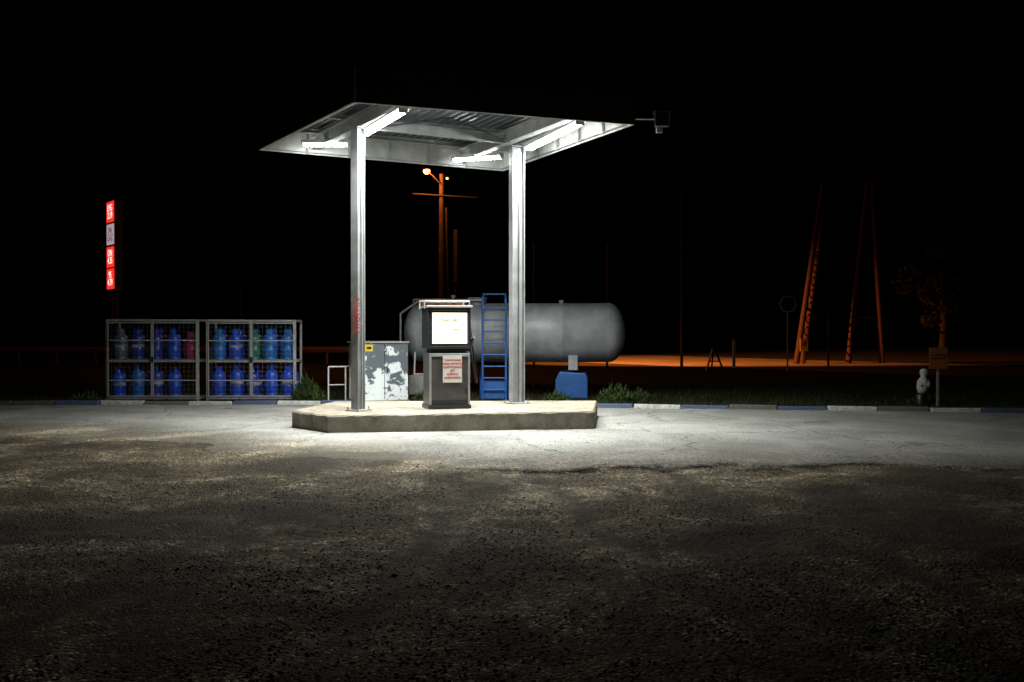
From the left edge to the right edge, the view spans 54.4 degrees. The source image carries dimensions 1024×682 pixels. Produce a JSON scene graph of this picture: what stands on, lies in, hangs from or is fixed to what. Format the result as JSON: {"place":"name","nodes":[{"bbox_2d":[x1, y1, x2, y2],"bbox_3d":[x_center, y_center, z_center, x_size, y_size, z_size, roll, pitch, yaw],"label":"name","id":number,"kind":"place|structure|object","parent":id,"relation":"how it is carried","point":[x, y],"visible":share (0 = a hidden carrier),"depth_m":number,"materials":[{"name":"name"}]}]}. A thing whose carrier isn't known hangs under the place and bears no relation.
{"place":"outdoors","nodes":[
{"label":"outdoors","id":0,"kind":"place"},
{"bbox_2d":[0,333,1023,681],"bbox_3d":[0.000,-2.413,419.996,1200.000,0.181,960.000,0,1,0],"label":"ground","id":1,"kind":"structure","parent":0,"point":[130,629],"depth_m":8.18,"materials":[{"name":"grey gravel"}]},
{"bbox_2d":[70,391,111,400],"bbox_3d":[-9.527,1.223,22.415,1.070,0.324,0.617,0,1,0],"label":"weed plant","id":2,"kind":"object","parent":1,"relation":"on","point":[97,396],"visible":0.52,"depth_m":22.34,"materials":[{"name":"green plant"}]},
{"bbox_2d":[106,199,121,366],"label":"price sign","id":3,"kind":"object","parent":1,"relation":"on","point":[114,242],"visible":1,"depth_m":44.60,"materials":[{"name":"metal"}]},
{"bbox_2d":[106,319,206,400],"bbox_3d":[-8.070,0.432,22.692,2.085,1.860,0.813,0,1,0],"label":"gas bottle cage","id":4,"kind":"object","parent":1,"relation":"on","point":[145,383],"visible":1,"depth_m":22.44,"materials":[{"name":"grey paint"}]},
{"bbox_2d":[107,321,196,396],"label":"doors","id":5,"kind":"structure","parent":4,"relation":"in","point":[152,340],"depth_m":22.30,"materials":[{"name":"grey paint"}]},
{"bbox_2d":[0,346,348,363],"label":"guard rail","id":6,"kind":"object","parent":1,"relation":"on","point":[95,349],"visible":0.47,"depth_m":48.92,"materials":[{"name":"metal"}]},
{"bbox_2d":[239,286,241,364],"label":"flag pole","id":7,"kind":"object","parent":1,"relation":"on","point":[240,313],"visible":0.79,"depth_m":43.96,"materials":[{"name":"metal"}]},
{"bbox_2d":[206,319,301,400],"bbox_3d":[-5.869,0.437,22.717,2.005,1.850,0.813,0,1,-1],"label":"gas bottle cage","id":8,"kind":"object","parent":1,"relation":"on","point":[238,345],"visible":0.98,"depth_m":22.47,"materials":[{"name":"grey paint"}]},
{"bbox_2d":[208,322,294,396],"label":"doors","id":9,"kind":"structure","parent":8,"relation":"in","point":[251,340],"depth_m":22.33,"materials":[{"name":"grey paint"}]},
{"bbox_2d":[292,370,316,400],"bbox_3d":[-4.611,0.963,22.207,0.632,0.848,0.372,0,1,0],"label":"weed plant","id":10,"kind":"object","parent":1,"relation":"on","point":[301,389],"visible":0.65,"depth_m":22.14,"materials":[{"name":"green plant"}]},
{"bbox_2d":[303,382,326,400],"bbox_3d":[-4.347,1.132,22.010,0.557,0.514,0.298,0,1,0],"label":"weed plant","id":11,"kind":"object","parent":1,"relation":"on","point":[314,394],"visible":0.78,"depth_m":21.96,"materials":[{"name":"green plant"}]},
{"bbox_2d":[328,365,350,399],"bbox_3d":[-3.765,0.969,22.142,0.252,0.837,0.674,0,1,39],"label":"pipe rail","id":12,"kind":"object","parent":1,"relation":"on","point":[349,366],"visible":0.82,"depth_m":22.04,"materials":[{"name":"white metal"}]},
{"bbox_2d":[347,341,409,400],"bbox_3d":[-3.000,0.701,22.308,1.120,1.390,1.120,0,1,-24],"label":"electrical cabinet","id":13,"kind":"object","parent":1,"relation":"on","point":[386,370],"visible":0.64,"depth_m":21.84,"materials":[{"name":"metal"}]},
{"bbox_2d":[409,391,422,400],"bbox_3d":[-1.987,1.231,22.515,0.711,0.305,0.388,0,1,0],"label":"weed plant","id":14,"kind":"object","parent":1,"relation":"on","point":[418,397],"visible":0.32,"depth_m":22.45,"materials":[{"name":"green plant"}]},
{"bbox_2d":[292,401,596,432],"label":"concrete island","id":15,"kind":"structure","parent":1,"relation":"on","point":[385,416],"depth_m":16.21,"materials":[{"name":"grey concrete"}]},
{"bbox_2d":[258,63,634,411],"bbox_3d":[-1.188,-1.424,17.008,5.055,5.148,5.087,0,1,-28],"label":"filling station canopy","id":16,"kind":"object","parent":15,"relation":"on","point":[445,118],"visible":0.98,"depth_m":16.52,"materials":[{"name":"metal"}]},
{"bbox_2d":[301,139,349,146],"bbox_3d":[-3.355,-3.557,17.917,0.840,0.100,0.280,0,1,0],"label":"fluorescent lamp","id":17,"kind":"object","parent":16,"relation":"attached to","point":[320,143],"visible":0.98,"depth_m":17.85,"materials":[{"name":"white paint"}]},
{"bbox_2d":[364,106,410,135],"bbox_3d":[-2.075,-3.508,15.952,0.280,0.100,1.989,0,1,-26],"label":"fluorescent lamp","id":18,"kind":"object","parent":16,"relation":"attached to","point":[393,114],"visible":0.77,"depth_m":15.64,"materials":[{"name":"white paint"}]},
{"bbox_2d":[451,152,504,161],"bbox_3d":[-0.665,-3.539,19.192,1.026,0.100,0.280,0,1,21],"label":"fluorescent lamp","id":19,"kind":"object","parent":16,"relation":"attached to","point":[471,157],"visible":1,"depth_m":19.12,"materials":[{"name":"white paint"}]},
{"bbox_2d":[522,120,585,150],"bbox_3d":[0.695,-3.519,17.067,0.280,0.100,2.401,0,1,-19],"label":"fluorescent lamp","id":20,"kind":"object","parent":16,"relation":"attached to","point":[546,137],"visible":0.91,"depth_m":16.94,"materials":[{"name":"white paint"}]},
{"bbox_2d":[635,110,669,132],"bbox_3d":[2.211,-3.498,15.872,0.622,0.352,0.221,0,1,0],"label":"floodlight","id":21,"kind":"object","parent":16,"relation":"attached to","point":[661,118],"visible":1,"depth_m":15.77,"materials":[{"name":"metal"}]},
{"bbox_2d":[419,300,477,409],"bbox_3d":[-1.055,0.230,17.105,1.007,1.841,0.600,0,1,-17],"label":"fuel dispenser","id":22,"kind":"object","parent":15,"relation":"on","point":[447,340],"visible":1,"depth_m":16.88,"materials":[{"name":"metal"}]},
{"bbox_2d":[413,166,476,303],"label":"street lamp","id":23,"kind":"object","parent":1,"relation":"on","point":[443,241],"visible":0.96,"depth_m":44.86,"materials":[{"name":"brown wood"}]},
{"bbox_2d":[454,229,456,303],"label":"service pole","id":24,"kind":"object","parent":1,"relation":"on","point":[455,261],"visible":0.62,"depth_m":44.87,"materials":[{"name":"paint"}]},
{"bbox_2d":[480,293,508,399],"bbox_3d":[-0.410,0.118,23.327,0.704,2.477,0.603,0,1,0],"label":"tank ladder","id":25,"kind":"object","parent":1,"relation":"on","point":[493,389],"visible":0.91,"depth_m":23.06,"materials":[{"name":"blue metal"}]},
{"bbox_2d":[399,295,624,397],"bbox_3d":[0.009,0.114,24.292,5.480,2.465,1.472,0,1,5],"label":"gas storage tank","id":26,"kind":"object","parent":1,"relation":"on","point":[572,334],"visible":0.69,"depth_m":23.65,"materials":[{"name":"metal"}]},
{"bbox_2d":[0,400,1023,412],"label":"kerb","id":27,"kind":"structure","parent":1,"relation":"on","point":[599,405],"depth_m":20.72,"materials":[{"name":"white paint"}]},
{"bbox_2d":[541,390,570,400],"bbox_3d":[1.000,1.221,22.414,0.709,0.327,0.392,0,1,0],"label":"weed plant","id":28,"kind":"object","parent":1,"relation":"on","point":[556,396],"visible":0.7,"depth_m":22.36,"materials":[{"name":"green plant"}]},
{"bbox_2d":[606,243,607,367],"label":"flag pole","id":29,"kind":"object","parent":1,"relation":"on","point":[606,281],"visible":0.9,"depth_m":43.96,"materials":[{"name":"metal"}]},
{"bbox_2d":[597,382,636,402],"bbox_3d":[2.332,1.112,22.309,0.922,0.548,0.520,0,1,0],"label":"weed plant","id":30,"kind":"object","parent":1,"relation":"on","point":[621,395],"visible":0.91,"depth_m":22.24,"materials":[{"name":"green plant"}]},
{"bbox_2d":[630,387,656,402],"bbox_3d":[2.901,1.197,22.613,0.792,0.373,0.443,0,1,0],"label":"weed plant","id":31,"kind":"object","parent":1,"relation":"on","point":[645,395],"visible":0.59,"depth_m":22.52,"materials":[{"name":"green plant"}]},
{"bbox_2d":[680,190,682,366],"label":"flag pole","id":32,"kind":"object","parent":1,"relation":"on","point":[681,326],"visible":1,"depth_m":44.93,"materials":[{"name":"metal"}]},
{"bbox_2d":[706,345,723,370],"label":"sawhorse barrier","id":33,"kind":"object","parent":1,"relation":"on","point":[713,349],"visible":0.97,"depth_m":40.88,"materials":[{"name":"wood"}]},
{"bbox_2d":[779,296,795,370],"bbox_3d":[11.080,-0.304,40.018,0.680,3.040,0.091,0,1,0],"label":"round road sign","id":34,"kind":"object","parent":1,"relation":"on","point":[787,304],"visible":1,"depth_m":39.96,"materials":[{"name":"black metal"}]},
{"bbox_2d":[915,368,929,406],"bbox_3d":[8.787,0.989,21.300,0.293,0.812,0.282,0,1,0],"label":"fire hydrant","id":35,"kind":"object","parent":1,"relation":"on","point":[923,384],"visible":0.98,"depth_m":21.23,"materials":[{"name":"metal"}]},
{"bbox_2d":[902,394,951,405],"bbox_3d":[8.991,1.258,21.617,1.018,0.269,0.626,0,1,0],"label":"weed plant","id":36,"kind":"object","parent":1,"relation":"on","point":[932,400],"visible":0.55,"depth_m":21.55,"materials":[{"name":"green plant"}]},
{"bbox_2d":[929,347,947,405],"bbox_3d":[9.080,0.766,21.219,0.380,1.260,0.068,0,1,0],"label":"notice board","id":37,"kind":"object","parent":1,"relation":"on","point":[938,358],"visible":0.96,"depth_m":21.19,"materials":[{"name":"grey paint"}]},
{"bbox_2d":[890,240,996,346],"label":"broadleaf tree","id":38,"kind":"object","parent":1,"relation":"on","point":[943,297],"visible":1,"depth_m":49.44,"materials":[{"name":"green plant"}]},
{"bbox_2d":[0,379,1023,407],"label":"grass","id":39,"kind":"structure","parent":0,"point":[89,387],"depth_m":24.71,"materials":[{"name":"green plant"}]},
{"bbox_2d":[0,344,1023,375],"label":"road","id":40,"kind":"structure","parent":0,"point":[916,368],"depth_m":46.60,"materials":[{"name":"grey asphalt"}]},
{"bbox_2d":[30,344,989,365],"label":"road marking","id":41,"kind":"object","parent":40,"relation":"on","point":[772,359],"visible":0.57,"depth_m":52.60,"materials":[{"name":"paint"}]},
{"bbox_2d":[30,345,990,369],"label":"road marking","id":42,"kind":"object","parent":40,"relation":"on","point":[775,363],"visible":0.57,"depth_m":47.83,"materials":[{"name":"paint"}]},
{"bbox_2d":[336,352,992,374],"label":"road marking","id":43,"kind":"object","parent":40,"relation":"on","point":[783,368],"visible":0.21,"depth_m":41.54,"materials":[{"name":"paint"}]},
{"bbox_2d":[732,339,735,367],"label":"delineator post","id":44,"kind":"object","parent":40,"relation":"on","point":[733,354],"visible":0.96,"depth_m":43.46,"materials":[{"name":"white paint"}]},
{"bbox_2d":[800,339,807,363],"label":"warning board","id":45,"kind":"object","parent":40,"relation":"on","point":[803,345],"visible":1,"depth_m":48.39,"materials":[{"name":"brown wood"}]},
{"bbox_2d":[793,183,830,363],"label":"wooden utility pole","id":46,"kind":"object","parent":40,"relation":"on","point":[809,294],"visible":0.95,"depth_m":49.79,"materials":[{"name":"brown wood"}]},
{"bbox_2d":[827,302,830,366],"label":"marker post","id":47,"kind":"object","parent":40,"relation":"on","point":[828,316],"visible":1,"depth_m":44.96,"materials":[{"name":"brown wood"}]},
{"bbox_2d":[845,181,884,362],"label":"wooden utility pole","id":48,"kind":"object","parent":40,"relation":"on","point":[879,318],"visible":0.9,"depth_m":50.02,"materials":[{"name":"brown wood"}]},
{"bbox_2d":[0,0,1023,332],"label":"sky","id":49,"kind":"structure","parent":0,"point":[155,107],"materials":[{"name":"black"}]}
]}

